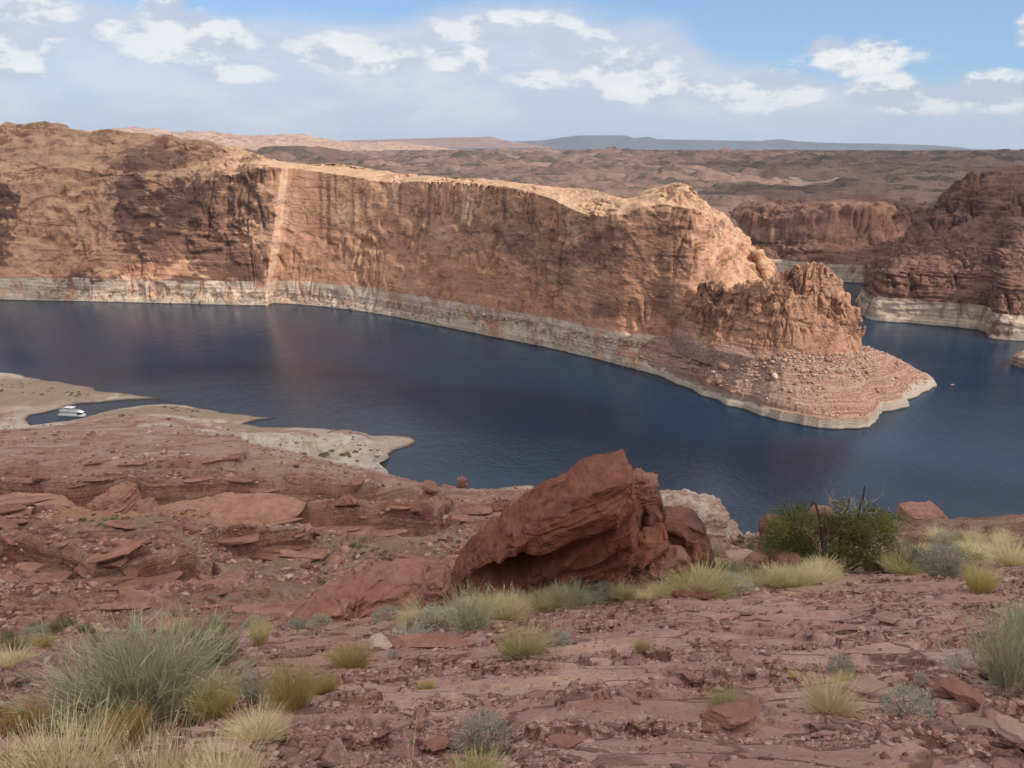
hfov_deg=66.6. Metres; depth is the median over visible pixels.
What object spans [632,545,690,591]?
slab
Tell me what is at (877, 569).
rock
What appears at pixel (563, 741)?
rock
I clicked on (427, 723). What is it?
rock plate
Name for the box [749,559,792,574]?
grass tussock
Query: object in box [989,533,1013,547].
grass tussock
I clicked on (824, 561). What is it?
grass tussock
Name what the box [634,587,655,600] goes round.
grass tussock
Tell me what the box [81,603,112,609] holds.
rock ledge
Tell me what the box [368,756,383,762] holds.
stone chip
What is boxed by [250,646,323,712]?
grass tussock
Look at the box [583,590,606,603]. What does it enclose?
grass tussock
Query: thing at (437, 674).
rock plate
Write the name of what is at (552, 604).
grass tussock
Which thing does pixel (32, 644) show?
sage shrub
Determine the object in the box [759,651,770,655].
rock plate
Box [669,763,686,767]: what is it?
rock plate
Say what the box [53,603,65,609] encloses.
fallen rock
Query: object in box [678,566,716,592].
grass tussock
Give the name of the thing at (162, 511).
fallen rock
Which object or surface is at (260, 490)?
rock ledge
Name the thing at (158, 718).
dead stick
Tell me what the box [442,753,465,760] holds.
stone chip
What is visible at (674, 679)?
stone chip
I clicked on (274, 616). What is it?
rock ledge
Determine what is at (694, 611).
rock plate
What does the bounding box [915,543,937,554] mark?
grass tussock
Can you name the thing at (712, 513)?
rock shelf
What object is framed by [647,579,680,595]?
grass tussock
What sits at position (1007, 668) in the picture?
rabbitbrush
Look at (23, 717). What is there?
grass tussock
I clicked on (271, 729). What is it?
grass tussock
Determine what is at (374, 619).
sage shrub
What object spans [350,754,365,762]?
stone chip
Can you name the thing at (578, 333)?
fallen rubble
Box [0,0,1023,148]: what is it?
sky
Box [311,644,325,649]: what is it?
rock plate
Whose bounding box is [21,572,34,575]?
rock ledge
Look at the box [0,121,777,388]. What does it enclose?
cliff
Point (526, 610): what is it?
grass tussock
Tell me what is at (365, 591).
slab
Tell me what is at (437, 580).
rock
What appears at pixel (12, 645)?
grass tuft
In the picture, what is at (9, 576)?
rock ledge
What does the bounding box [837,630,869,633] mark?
rock plate
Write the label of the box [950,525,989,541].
grass tussock
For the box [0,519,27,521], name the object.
rock ledge
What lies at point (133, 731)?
grass tussock
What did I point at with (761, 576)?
grass tussock
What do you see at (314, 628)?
rock plate
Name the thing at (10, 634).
dark shrub
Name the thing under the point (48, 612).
rock ledge
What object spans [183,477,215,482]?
rock ledge
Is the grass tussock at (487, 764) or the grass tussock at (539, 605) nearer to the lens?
the grass tussock at (487, 764)
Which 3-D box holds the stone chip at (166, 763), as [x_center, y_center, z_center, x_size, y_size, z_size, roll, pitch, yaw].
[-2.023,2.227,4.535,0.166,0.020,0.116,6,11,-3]
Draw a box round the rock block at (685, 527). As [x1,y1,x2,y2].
[663,505,715,570]
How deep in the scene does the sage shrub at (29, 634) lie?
21.19 m
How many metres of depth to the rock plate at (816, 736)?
6.25 m
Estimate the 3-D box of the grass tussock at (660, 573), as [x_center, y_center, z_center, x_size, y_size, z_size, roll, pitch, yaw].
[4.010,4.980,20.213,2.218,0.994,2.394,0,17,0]
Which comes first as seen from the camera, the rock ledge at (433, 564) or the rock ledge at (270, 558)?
the rock ledge at (433, 564)
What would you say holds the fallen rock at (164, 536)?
on the ground at (24, 408)
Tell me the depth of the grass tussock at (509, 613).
17.30 m
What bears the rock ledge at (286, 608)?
on the ground at (24, 408)
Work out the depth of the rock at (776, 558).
25.25 m
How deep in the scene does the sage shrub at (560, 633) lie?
13.08 m
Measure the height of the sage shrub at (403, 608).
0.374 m
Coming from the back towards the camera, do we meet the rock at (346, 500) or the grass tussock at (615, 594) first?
the rock at (346, 500)
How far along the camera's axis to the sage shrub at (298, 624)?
20.96 m
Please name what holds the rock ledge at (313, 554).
on the ground at (24, 408)
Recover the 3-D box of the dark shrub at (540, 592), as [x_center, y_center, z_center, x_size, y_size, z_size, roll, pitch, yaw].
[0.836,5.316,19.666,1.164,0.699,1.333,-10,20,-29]
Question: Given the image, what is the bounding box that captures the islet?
[1011,350,1023,367]
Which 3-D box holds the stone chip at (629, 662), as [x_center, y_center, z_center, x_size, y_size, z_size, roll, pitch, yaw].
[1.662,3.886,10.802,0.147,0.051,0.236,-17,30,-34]
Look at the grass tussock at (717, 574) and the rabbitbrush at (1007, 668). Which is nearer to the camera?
the rabbitbrush at (1007, 668)
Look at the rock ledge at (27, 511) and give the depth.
179.32 m
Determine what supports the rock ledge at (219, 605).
on the ground at (24, 408)
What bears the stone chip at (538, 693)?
on the ground at (24, 408)
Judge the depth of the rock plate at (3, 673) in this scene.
9.32 m
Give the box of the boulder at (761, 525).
[757,514,813,563]
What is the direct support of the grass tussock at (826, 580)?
on the ground at (24, 408)
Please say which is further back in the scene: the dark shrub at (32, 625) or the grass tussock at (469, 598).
the dark shrub at (32, 625)
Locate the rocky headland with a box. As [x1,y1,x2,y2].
[598,334,936,429]
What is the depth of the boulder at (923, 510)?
64.38 m
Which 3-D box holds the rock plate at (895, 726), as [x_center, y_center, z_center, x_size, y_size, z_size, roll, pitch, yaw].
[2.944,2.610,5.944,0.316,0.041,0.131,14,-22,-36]
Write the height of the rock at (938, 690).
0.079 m
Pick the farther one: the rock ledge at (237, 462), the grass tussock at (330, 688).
the rock ledge at (237, 462)
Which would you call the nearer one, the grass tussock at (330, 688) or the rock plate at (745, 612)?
the grass tussock at (330, 688)
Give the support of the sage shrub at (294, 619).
on the ground at (24, 408)
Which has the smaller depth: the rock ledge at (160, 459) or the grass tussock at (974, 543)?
the grass tussock at (974, 543)
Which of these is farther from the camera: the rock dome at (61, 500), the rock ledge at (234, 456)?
the rock ledge at (234, 456)
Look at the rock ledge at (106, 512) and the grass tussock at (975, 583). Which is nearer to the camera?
the grass tussock at (975, 583)
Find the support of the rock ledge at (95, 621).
on the ground at (24, 408)
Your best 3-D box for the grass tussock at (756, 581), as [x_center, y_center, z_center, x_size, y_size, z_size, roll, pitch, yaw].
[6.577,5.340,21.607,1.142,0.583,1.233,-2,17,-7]
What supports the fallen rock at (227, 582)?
on the ground at (24, 408)
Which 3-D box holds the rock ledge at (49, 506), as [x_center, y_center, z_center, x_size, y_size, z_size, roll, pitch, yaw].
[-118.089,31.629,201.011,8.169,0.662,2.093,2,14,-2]
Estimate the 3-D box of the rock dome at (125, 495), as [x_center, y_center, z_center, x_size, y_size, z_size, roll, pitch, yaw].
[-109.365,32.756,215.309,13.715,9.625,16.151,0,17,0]
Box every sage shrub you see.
[20,626,37,635]
[24,632,37,640]
[25,639,33,647]
[29,622,52,636]
[125,622,145,632]
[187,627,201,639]
[205,614,224,629]
[241,617,259,627]
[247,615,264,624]
[286,615,307,627]
[288,619,304,629]
[307,612,333,627]
[370,604,400,621]
[388,650,399,657]
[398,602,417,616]
[411,601,456,632]
[450,705,518,756]
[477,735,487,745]
[541,627,572,647]
[575,596,588,605]
[588,579,616,603]
[718,571,759,595]
[722,563,745,576]
[825,648,857,675]
[877,682,937,719]
[913,671,929,683]
[915,540,980,576]
[931,530,957,544]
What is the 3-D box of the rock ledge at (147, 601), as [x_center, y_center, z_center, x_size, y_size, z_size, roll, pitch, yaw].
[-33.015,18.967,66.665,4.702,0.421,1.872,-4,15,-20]
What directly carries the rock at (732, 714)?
on the ground at (24, 408)
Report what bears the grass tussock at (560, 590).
on the ground at (24, 408)
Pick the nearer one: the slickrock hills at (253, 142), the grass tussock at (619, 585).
the grass tussock at (619, 585)
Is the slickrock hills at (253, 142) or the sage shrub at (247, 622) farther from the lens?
the slickrock hills at (253, 142)
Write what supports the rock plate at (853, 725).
on the ground at (24, 408)
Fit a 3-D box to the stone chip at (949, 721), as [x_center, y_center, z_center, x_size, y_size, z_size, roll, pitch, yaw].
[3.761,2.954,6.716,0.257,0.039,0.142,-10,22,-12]
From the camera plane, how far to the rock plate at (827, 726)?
6.67 m
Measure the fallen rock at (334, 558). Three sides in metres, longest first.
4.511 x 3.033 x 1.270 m
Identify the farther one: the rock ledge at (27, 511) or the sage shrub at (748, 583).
the rock ledge at (27, 511)
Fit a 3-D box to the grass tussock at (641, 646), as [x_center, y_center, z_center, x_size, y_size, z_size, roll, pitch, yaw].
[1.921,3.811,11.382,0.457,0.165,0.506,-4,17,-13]
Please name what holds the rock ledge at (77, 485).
on the ground at (24, 408)
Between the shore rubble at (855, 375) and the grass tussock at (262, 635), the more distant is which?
the shore rubble at (855, 375)
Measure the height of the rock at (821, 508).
0.761 m
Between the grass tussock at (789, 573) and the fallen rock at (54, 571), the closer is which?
the grass tussock at (789, 573)
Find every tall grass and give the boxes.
[0,673,153,767]
[0,717,73,767]
[60,695,249,767]
[144,710,295,767]
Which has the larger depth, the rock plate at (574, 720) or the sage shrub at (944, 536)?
the sage shrub at (944, 536)
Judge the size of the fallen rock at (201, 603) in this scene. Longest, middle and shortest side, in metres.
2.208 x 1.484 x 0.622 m
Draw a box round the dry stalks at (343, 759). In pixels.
[323,743,361,767]
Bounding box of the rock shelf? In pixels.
[660,489,742,538]
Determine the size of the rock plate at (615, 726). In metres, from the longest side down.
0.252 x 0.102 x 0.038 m
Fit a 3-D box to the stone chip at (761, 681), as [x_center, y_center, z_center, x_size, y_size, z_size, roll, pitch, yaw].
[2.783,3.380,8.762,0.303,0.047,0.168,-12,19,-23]
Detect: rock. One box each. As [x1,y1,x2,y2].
[29,605,45,609]
[32,473,49,482]
[50,570,73,574]
[52,598,78,609]
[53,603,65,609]
[100,536,108,541]
[102,558,127,568]
[106,622,127,628]
[111,539,134,546]
[119,586,135,593]
[121,567,138,577]
[133,497,158,511]
[136,504,158,513]
[147,589,165,592]
[152,510,167,514]
[158,532,171,541]
[178,547,190,557]
[182,524,202,532]
[186,578,198,583]
[194,602,204,609]
[216,554,230,559]
[218,581,234,586]
[327,554,340,563]
[334,494,359,506]
[348,476,364,492]
[369,633,391,650]
[388,635,403,648]
[397,633,469,648]
[409,503,423,515]
[417,565,457,612]
[422,538,433,543]
[423,480,439,493]
[425,735,449,751]
[448,559,455,567]
[448,737,463,749]
[451,515,470,522]
[457,476,467,488]
[468,506,492,514]
[492,499,509,511]
[548,733,583,749]
[632,468,658,494]
[671,590,716,598]
[699,698,760,728]
[721,689,758,701]
[725,549,752,561]
[743,549,768,568]
[765,548,800,569]
[808,505,838,534]
[835,677,888,693]
[863,555,884,570]
[872,610,899,623]
[932,682,952,698]
[940,677,984,707]
[952,715,993,728]
[993,714,1023,743]
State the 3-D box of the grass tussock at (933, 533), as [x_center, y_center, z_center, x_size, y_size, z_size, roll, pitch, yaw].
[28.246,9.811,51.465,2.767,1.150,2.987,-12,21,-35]
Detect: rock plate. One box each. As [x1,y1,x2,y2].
[0,671,31,680]
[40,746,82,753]
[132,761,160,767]
[247,736,285,746]
[249,745,266,750]
[259,645,285,649]
[282,648,316,657]
[293,706,325,714]
[306,627,331,630]
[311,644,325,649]
[318,762,344,766]
[322,737,349,762]
[328,672,344,677]
[391,728,405,731]
[422,720,433,727]
[434,672,442,676]
[459,757,487,761]
[471,676,486,679]
[526,764,540,767]
[527,656,549,660]
[559,757,571,762]
[570,717,587,723]
[577,747,609,752]
[591,754,647,766]
[607,722,622,729]
[617,685,640,704]
[648,615,666,621]
[656,621,676,627]
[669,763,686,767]
[682,625,699,628]
[686,610,705,612]
[688,655,701,661]
[714,739,734,743]
[717,656,732,660]
[728,643,747,647]
[737,611,754,614]
[747,671,757,674]
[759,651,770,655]
[805,631,814,636]
[810,734,825,737]
[822,723,843,730]
[824,717,853,724]
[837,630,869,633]
[847,723,861,727]
[863,594,878,599]
[865,588,884,593]
[888,723,914,730]
[926,722,959,733]
[957,728,972,735]
[961,665,990,673]
[967,725,986,730]
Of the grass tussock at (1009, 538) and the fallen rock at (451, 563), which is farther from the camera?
the fallen rock at (451, 563)
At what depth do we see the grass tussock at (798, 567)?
22.36 m
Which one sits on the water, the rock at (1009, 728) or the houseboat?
the houseboat
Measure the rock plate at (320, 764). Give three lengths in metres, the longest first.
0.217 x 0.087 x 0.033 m
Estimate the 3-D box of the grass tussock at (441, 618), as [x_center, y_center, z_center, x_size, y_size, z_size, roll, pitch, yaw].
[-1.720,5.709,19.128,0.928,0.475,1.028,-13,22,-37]
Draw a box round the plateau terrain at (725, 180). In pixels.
[243,146,1023,237]
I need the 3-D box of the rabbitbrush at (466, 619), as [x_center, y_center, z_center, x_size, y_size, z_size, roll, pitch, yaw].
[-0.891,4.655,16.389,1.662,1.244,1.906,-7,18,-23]
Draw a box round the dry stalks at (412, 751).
[391,714,430,767]
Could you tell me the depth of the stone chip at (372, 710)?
8.00 m
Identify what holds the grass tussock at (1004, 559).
on the ground at (24, 408)
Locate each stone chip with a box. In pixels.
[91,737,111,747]
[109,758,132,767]
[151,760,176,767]
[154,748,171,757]
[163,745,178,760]
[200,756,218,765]
[214,723,232,728]
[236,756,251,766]
[276,745,301,757]
[282,753,305,766]
[309,749,323,760]
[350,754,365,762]
[362,708,377,714]
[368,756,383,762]
[371,728,390,738]
[383,682,395,686]
[386,741,420,757]
[394,681,405,685]
[400,729,420,742]
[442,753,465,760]
[448,732,461,738]
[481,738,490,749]
[518,747,529,756]
[525,689,547,698]
[624,659,635,664]
[625,658,639,664]
[631,652,644,658]
[651,680,666,685]
[663,676,684,683]
[669,732,683,737]
[712,755,728,760]
[714,675,724,680]
[744,658,757,668]
[748,678,769,685]
[858,723,871,731]
[934,710,948,716]
[938,719,957,726]
[944,741,965,751]
[961,734,990,747]
[980,760,991,764]
[981,706,1004,719]
[989,756,1018,767]
[990,752,1003,757]
[1003,756,1023,765]
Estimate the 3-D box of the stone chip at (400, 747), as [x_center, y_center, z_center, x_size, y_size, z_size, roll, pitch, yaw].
[-0.907,3.095,6.528,0.305,0.035,0.337,-2,12,6]
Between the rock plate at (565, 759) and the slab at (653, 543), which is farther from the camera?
the slab at (653, 543)
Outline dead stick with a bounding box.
[152,708,181,722]
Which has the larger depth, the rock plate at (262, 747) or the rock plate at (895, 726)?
the rock plate at (262, 747)
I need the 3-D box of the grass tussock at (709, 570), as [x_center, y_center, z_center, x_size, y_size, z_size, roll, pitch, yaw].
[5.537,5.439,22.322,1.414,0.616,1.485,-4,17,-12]
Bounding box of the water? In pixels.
[0,282,1023,534]
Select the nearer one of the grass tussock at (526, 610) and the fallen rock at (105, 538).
the grass tussock at (526, 610)
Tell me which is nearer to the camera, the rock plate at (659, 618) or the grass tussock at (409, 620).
the rock plate at (659, 618)
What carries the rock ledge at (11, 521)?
on the ground at (24, 408)
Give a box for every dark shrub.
[0,625,23,639]
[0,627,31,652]
[24,619,40,629]
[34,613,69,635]
[52,613,78,629]
[76,619,91,630]
[86,632,107,642]
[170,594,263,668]
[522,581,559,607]
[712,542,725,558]
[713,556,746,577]
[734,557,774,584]
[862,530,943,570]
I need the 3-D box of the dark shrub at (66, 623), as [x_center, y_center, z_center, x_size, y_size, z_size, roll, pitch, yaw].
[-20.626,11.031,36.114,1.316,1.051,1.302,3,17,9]
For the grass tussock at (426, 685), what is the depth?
9.74 m
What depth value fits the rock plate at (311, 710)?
8.00 m
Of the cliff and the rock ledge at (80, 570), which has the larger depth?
the cliff
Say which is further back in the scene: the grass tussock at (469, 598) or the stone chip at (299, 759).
the grass tussock at (469, 598)
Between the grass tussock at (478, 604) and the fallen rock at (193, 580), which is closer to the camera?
the grass tussock at (478, 604)
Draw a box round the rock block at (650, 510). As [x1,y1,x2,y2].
[636,470,666,530]
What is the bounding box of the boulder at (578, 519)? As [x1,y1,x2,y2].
[451,449,638,603]
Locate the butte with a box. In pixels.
[672,261,865,366]
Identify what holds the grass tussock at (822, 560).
on the ground at (24, 408)
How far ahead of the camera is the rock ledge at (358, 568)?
129.71 m
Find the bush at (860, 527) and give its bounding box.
[755,486,913,573]
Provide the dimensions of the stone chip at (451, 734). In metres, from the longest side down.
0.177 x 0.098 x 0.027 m
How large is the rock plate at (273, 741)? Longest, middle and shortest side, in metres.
0.441 x 0.156 x 0.059 m
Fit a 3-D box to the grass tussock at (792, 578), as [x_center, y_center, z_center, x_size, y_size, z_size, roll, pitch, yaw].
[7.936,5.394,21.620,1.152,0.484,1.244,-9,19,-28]
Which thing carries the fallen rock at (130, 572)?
on the ground at (24, 408)
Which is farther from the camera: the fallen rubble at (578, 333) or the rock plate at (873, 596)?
the fallen rubble at (578, 333)
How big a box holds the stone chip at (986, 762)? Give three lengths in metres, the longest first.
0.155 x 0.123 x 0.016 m
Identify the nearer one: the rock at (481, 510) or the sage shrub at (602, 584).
the sage shrub at (602, 584)
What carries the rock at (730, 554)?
on the ground at (24, 408)
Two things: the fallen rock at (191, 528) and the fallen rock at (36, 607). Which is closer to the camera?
the fallen rock at (36, 607)
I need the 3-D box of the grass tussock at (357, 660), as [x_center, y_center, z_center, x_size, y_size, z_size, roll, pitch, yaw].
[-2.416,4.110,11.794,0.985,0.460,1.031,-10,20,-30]
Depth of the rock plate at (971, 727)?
6.60 m
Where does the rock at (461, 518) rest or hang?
on the ground at (24, 408)
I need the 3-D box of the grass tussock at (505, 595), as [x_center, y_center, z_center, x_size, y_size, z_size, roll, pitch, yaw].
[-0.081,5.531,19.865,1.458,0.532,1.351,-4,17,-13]
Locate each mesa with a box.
[347,136,555,147]
[448,135,973,149]
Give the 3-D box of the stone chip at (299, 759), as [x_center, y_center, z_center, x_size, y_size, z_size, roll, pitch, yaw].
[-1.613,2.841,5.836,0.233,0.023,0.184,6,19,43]
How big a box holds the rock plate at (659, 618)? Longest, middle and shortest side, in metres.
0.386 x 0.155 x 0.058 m
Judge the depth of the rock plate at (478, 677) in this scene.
10.39 m
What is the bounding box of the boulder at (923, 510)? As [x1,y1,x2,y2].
[896,501,947,522]
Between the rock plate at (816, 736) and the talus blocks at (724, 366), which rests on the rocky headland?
the talus blocks at (724, 366)
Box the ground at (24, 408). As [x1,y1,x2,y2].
[0,372,1023,767]
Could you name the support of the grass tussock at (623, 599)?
on the ground at (24, 408)
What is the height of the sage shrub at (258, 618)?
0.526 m
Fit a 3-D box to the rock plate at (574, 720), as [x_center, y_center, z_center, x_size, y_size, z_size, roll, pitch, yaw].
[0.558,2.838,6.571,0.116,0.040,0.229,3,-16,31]
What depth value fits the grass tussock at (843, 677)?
8.41 m
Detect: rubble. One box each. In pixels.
[0,409,818,636]
[36,287,670,373]
[639,335,932,416]
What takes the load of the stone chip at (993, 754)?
on the ground at (24, 408)
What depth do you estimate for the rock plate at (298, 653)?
13.95 m
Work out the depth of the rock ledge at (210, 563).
141.05 m
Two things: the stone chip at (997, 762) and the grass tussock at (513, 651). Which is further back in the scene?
the grass tussock at (513, 651)
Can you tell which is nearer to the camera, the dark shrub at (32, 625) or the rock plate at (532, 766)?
the rock plate at (532, 766)
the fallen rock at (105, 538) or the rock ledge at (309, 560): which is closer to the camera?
the rock ledge at (309, 560)
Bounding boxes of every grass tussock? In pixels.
[0,639,47,667]
[0,690,60,737]
[23,629,61,647]
[90,695,160,747]
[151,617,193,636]
[166,663,248,724]
[207,689,308,748]
[242,598,274,644]
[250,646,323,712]
[305,666,343,695]
[317,632,380,668]
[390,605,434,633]
[393,583,453,617]
[397,602,440,625]
[401,611,424,627]
[415,674,437,689]
[429,605,450,623]
[436,738,528,767]
[451,591,490,609]
[452,591,496,618]
[469,582,540,621]
[481,617,558,661]
[487,589,517,602]
[506,587,542,613]
[509,591,543,613]
[521,589,557,612]
[524,591,555,611]
[529,590,556,612]
[538,585,573,609]
[544,579,581,606]
[545,584,585,606]
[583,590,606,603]
[604,584,626,599]
[607,577,642,599]
[612,585,636,601]
[631,634,653,653]
[632,563,695,597]
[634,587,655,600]
[640,579,672,594]
[645,580,672,598]
[646,552,757,599]
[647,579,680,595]
[659,569,692,584]
[668,580,694,591]
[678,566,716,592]
[692,564,723,578]
[696,672,754,707]
[705,564,726,576]
[716,555,743,574]
[726,551,766,571]
[732,562,767,587]
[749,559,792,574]
[754,559,822,589]
[754,569,783,589]
[760,567,799,589]
[765,568,796,586]
[781,568,813,587]
[782,558,830,583]
[784,659,877,720]
[785,670,800,677]
[797,554,851,578]
[798,563,841,585]
[802,550,844,575]
[804,558,847,581]
[815,555,845,571]
[832,668,861,690]
[869,546,936,576]
[878,534,905,546]
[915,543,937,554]
[916,521,951,542]
[929,527,962,544]
[936,534,997,561]
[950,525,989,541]
[953,540,993,558]
[957,536,990,549]
[958,557,1007,593]
[959,525,990,543]
[974,528,1023,566]
[983,541,1015,553]
[988,528,1018,542]
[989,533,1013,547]
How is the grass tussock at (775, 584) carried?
on the ground at (24, 408)
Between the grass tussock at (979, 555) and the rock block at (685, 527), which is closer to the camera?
the rock block at (685, 527)
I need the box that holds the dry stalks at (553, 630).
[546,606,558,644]
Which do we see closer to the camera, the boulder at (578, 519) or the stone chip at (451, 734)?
the stone chip at (451, 734)
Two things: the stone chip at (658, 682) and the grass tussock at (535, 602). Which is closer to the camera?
the stone chip at (658, 682)
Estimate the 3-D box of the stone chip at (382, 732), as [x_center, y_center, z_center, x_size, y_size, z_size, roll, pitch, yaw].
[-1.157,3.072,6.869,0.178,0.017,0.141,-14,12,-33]
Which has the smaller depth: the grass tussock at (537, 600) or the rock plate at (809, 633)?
the rock plate at (809, 633)
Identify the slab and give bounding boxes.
[13,652,64,669]
[286,557,431,627]
[594,522,668,594]
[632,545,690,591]
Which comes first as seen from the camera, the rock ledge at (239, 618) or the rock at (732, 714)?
the rock at (732, 714)
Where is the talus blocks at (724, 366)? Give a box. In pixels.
[669,339,878,402]
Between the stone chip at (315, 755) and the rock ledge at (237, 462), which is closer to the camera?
the stone chip at (315, 755)
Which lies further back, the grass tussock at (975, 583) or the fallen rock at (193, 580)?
the fallen rock at (193, 580)
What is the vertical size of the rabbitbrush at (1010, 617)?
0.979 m
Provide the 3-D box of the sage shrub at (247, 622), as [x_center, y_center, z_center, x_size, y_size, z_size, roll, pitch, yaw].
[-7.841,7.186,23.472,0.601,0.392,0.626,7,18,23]
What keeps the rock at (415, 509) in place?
on the ground at (24, 408)
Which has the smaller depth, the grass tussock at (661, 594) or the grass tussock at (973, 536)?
the grass tussock at (661, 594)
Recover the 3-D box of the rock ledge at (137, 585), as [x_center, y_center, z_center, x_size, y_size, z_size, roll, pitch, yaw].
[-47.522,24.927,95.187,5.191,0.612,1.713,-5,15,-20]
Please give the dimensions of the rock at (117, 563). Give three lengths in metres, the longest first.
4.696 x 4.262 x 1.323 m
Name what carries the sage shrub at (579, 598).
on the ground at (24, 408)
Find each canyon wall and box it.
[728,195,929,282]
[855,164,1023,340]
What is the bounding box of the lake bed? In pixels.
[974,149,1019,149]
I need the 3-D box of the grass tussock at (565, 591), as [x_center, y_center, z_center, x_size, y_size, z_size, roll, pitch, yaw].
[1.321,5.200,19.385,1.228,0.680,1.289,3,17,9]
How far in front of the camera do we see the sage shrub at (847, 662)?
9.44 m
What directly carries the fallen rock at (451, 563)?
on the ground at (24, 408)
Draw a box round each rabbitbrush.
[0,581,279,737]
[433,574,503,634]
[535,573,603,611]
[932,570,1023,700]
[982,586,1023,639]
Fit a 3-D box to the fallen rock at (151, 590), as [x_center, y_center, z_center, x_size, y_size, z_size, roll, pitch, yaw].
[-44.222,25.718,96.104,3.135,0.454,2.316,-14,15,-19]
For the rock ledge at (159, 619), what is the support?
on the ground at (24, 408)
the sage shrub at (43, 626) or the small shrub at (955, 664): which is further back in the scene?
the sage shrub at (43, 626)
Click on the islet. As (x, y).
(1018, 359)
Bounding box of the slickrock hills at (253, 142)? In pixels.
[82,127,402,151]
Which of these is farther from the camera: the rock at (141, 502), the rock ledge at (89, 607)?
the rock at (141, 502)
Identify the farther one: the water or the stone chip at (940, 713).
the water
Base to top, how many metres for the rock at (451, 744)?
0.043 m
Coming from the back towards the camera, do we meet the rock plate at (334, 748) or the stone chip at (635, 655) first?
the stone chip at (635, 655)
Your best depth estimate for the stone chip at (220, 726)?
7.26 m
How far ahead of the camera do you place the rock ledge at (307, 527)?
175.28 m
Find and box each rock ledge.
[0,474,29,478]
[0,495,59,505]
[0,504,26,514]
[0,504,30,514]
[0,518,26,524]
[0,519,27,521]
[0,523,18,529]
[2,571,18,582]
[4,512,25,518]
[15,562,44,572]
[17,618,64,626]
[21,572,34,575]
[22,480,37,483]
[29,572,72,584]
[41,504,70,507]
[42,610,77,615]
[66,483,86,487]
[69,576,132,585]
[74,565,87,577]
[76,593,116,596]
[78,617,99,622]
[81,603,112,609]
[83,459,111,464]
[83,476,117,481]
[86,538,148,562]
[89,619,112,623]
[96,508,122,514]
[96,596,155,610]
[100,580,145,591]
[104,520,132,528]
[118,460,146,465]
[123,589,186,610]
[125,616,187,629]
[131,578,184,585]
[148,574,178,579]
[157,456,174,460]
[168,571,182,575]
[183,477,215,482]
[192,588,232,599]
[201,603,235,607]
[202,459,223,462]
[204,573,247,584]
[205,561,218,566]
[210,520,230,527]
[218,533,259,544]
[221,453,242,460]
[224,476,258,482]
[226,613,284,629]
[229,614,263,620]
[230,602,302,614]
[234,459,241,465]
[248,487,280,492]
[249,552,280,560]
[256,545,302,552]
[260,555,290,560]
[261,584,271,588]
[265,518,303,524]
[279,549,328,559]
[280,550,316,562]
[294,523,311,537]
[295,472,312,476]
[314,526,359,534]
[348,526,373,535]
[354,565,369,570]
[370,529,406,536]
[373,528,398,536]
[388,506,408,509]
[427,560,449,568]
[435,516,443,532]
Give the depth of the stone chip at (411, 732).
6.80 m
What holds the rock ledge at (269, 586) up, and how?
on the ground at (24, 408)
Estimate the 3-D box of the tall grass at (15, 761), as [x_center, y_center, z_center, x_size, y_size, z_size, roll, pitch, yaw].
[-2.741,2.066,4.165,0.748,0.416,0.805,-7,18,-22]
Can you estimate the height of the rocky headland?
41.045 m
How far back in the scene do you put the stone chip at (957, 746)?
5.71 m
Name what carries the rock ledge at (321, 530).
on the ground at (24, 408)
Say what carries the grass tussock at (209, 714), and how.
on the ground at (24, 408)
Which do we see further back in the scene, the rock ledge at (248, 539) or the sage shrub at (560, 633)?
the rock ledge at (248, 539)
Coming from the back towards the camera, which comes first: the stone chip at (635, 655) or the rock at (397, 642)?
the rock at (397, 642)
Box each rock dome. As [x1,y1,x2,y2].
[0,492,85,511]
[84,481,143,513]
[159,492,304,523]
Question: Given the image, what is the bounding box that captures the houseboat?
[57,406,86,416]
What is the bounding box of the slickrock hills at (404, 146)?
[365,142,478,150]
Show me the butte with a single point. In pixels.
(806, 307)
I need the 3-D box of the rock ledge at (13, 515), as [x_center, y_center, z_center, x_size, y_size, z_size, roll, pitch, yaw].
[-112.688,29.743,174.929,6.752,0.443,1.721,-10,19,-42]

